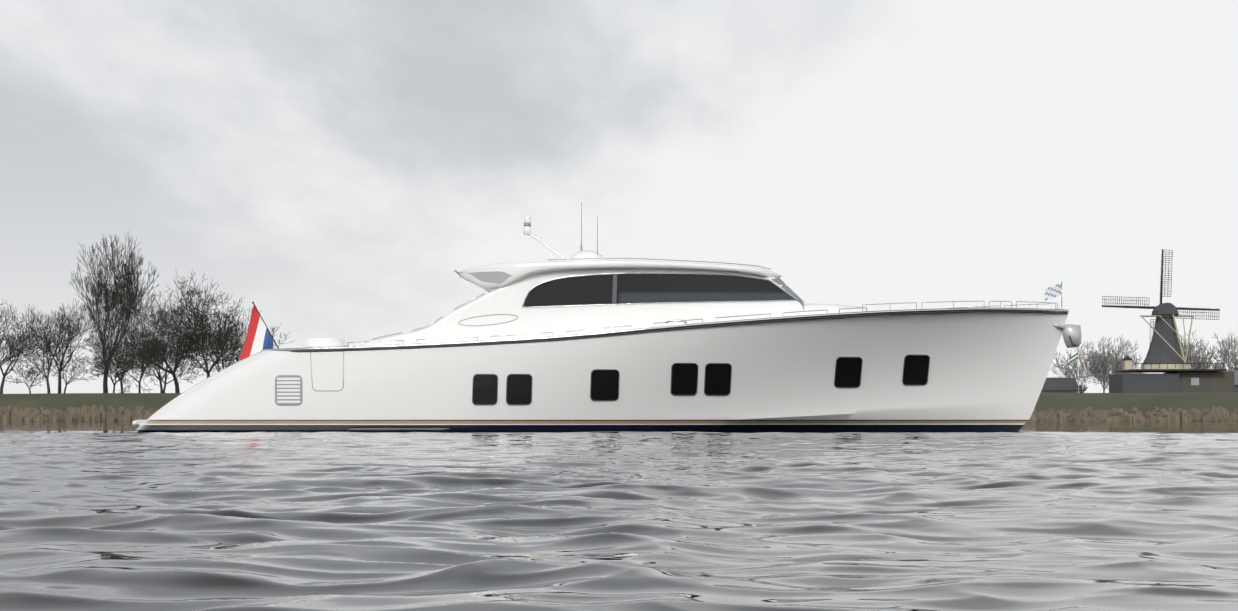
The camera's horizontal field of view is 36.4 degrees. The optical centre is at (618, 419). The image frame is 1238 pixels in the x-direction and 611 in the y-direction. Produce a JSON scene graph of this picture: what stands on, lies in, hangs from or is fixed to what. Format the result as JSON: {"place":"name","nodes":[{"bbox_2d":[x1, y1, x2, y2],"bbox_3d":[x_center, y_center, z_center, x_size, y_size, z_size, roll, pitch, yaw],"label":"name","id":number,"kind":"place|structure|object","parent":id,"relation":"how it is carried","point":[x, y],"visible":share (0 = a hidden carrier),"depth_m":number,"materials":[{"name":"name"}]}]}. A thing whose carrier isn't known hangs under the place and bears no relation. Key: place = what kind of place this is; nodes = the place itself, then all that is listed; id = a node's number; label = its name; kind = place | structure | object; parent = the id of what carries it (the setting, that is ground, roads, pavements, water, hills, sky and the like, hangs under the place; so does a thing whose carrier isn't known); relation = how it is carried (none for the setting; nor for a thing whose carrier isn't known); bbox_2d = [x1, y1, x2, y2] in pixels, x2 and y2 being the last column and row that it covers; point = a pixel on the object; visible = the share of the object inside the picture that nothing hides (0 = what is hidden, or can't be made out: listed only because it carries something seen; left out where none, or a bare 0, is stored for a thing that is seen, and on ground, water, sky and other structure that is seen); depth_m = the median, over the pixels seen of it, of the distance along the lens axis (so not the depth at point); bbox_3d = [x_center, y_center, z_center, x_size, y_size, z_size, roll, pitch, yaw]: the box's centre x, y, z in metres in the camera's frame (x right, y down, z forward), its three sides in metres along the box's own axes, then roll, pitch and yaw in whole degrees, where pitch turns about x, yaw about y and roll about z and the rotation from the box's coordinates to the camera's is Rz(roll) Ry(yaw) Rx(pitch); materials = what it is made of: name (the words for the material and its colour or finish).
{"place":"outdoors","nodes":[
{"label":"outdoors","id":0,"kind":"place"},
{"bbox_2d":[0,422,1237,610],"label":"water","id":1,"kind":"structure","parent":0,"point":[1027,516],"depth_m":5.29,"materials":[{"name":"grey liquid"}]},
{"bbox_2d":[132,202,1081,431],"bbox_3d":[-0.312,-2.281,47.810,23.960,6.540,6.020,0,0,1],"label":"yacht","id":2,"kind":"object","parent":1,"relation":"on","point":[581,340],"visible":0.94,"depth_m":45.51,"materials":[{"name":"paint"}]},
{"bbox_2d":[0,392,1237,421],"bbox_3d":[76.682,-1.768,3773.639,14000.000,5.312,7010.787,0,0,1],"label":"terrain","id":3,"kind":"structure","parent":0,"point":[1144,403],"depth_m":292.64,"materials":[{"name":"brown plant"}]},
{"bbox_2d":[0,230,260,393],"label":"bare trees","id":4,"kind":"object","parent":3,"relation":"on","point":[189,339],"visible":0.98,"depth_m":317.03,"materials":[{"name":"grey plant"}]},
{"bbox_2d":[0,300,294,393],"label":"bare trees","id":5,"kind":"object","parent":3,"relation":"on","point":[6,373],"visible":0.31,"depth_m":332.30,"materials":[{"name":"grey plant"}]},
{"bbox_2d":[0,404,1237,421],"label":"reed bed","id":6,"kind":"object","parent":3,"relation":"on","point":[69,414],"visible":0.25,"depth_m":281.68,"materials":[{"name":"brown plant"}]},
{"bbox_2d":[100,411,1181,421],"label":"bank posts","id":7,"kind":"object","parent":3,"relation":"on","point":[101,417],"visible":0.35,"depth_m":278.89,"materials":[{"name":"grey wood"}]},
{"bbox_2d":[1041,378,1077,392],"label":"house","id":8,"kind":"structure","parent":3,"relation":"on","point":[1060,385],"depth_m":365.71,"materials":[{"name":"grey brick"}]},
{"bbox_2d":[1078,352,1078,392],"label":"flag pole","id":9,"kind":"object","parent":3,"relation":"on","point":[1078,372],"depth_m":357.78,"materials":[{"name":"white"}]},
{"bbox_2d":[1070,353,1077,362],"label":"flag","id":10,"kind":"object","parent":9,"relation":"attached to","point":[1073,357],"visible":0.94,"depth_m":357.88,"materials":[{"name":"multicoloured fabric"}]},
{"bbox_2d":[1050,330,1237,392],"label":"treeline","id":11,"kind":"object","parent":3,"relation":"on","point":[1100,364],"visible":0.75,"depth_m":479.87,"materials":[{"name":"grey plant"}]},
{"bbox_2d":[1077,359,1237,392],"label":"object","id":12,"kind":"object","parent":3,"relation":"on","point":[1082,389],"visible":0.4,"depth_m":384.11,"materials":[{"name":"grey plant"}]},
{"bbox_2d":[1102,249,1233,392],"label":"windmill","id":13,"kind":"object","parent":3,"relation":"on","point":[1166,357],"visible":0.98,"depth_m":359.17,"materials":[{"name":"grey wood"}]},
{"bbox_2d":[1226,370,1237,391],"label":"shed","id":14,"kind":"structure","parent":3,"relation":"on","point":[1235,380],"depth_m":364.39,"materials":[{"name":"grey"}]},
{"bbox_2d":[0,0,1237,393],"label":"sky","id":15,"kind":"structure","parent":0,"point":[331,166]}
]}

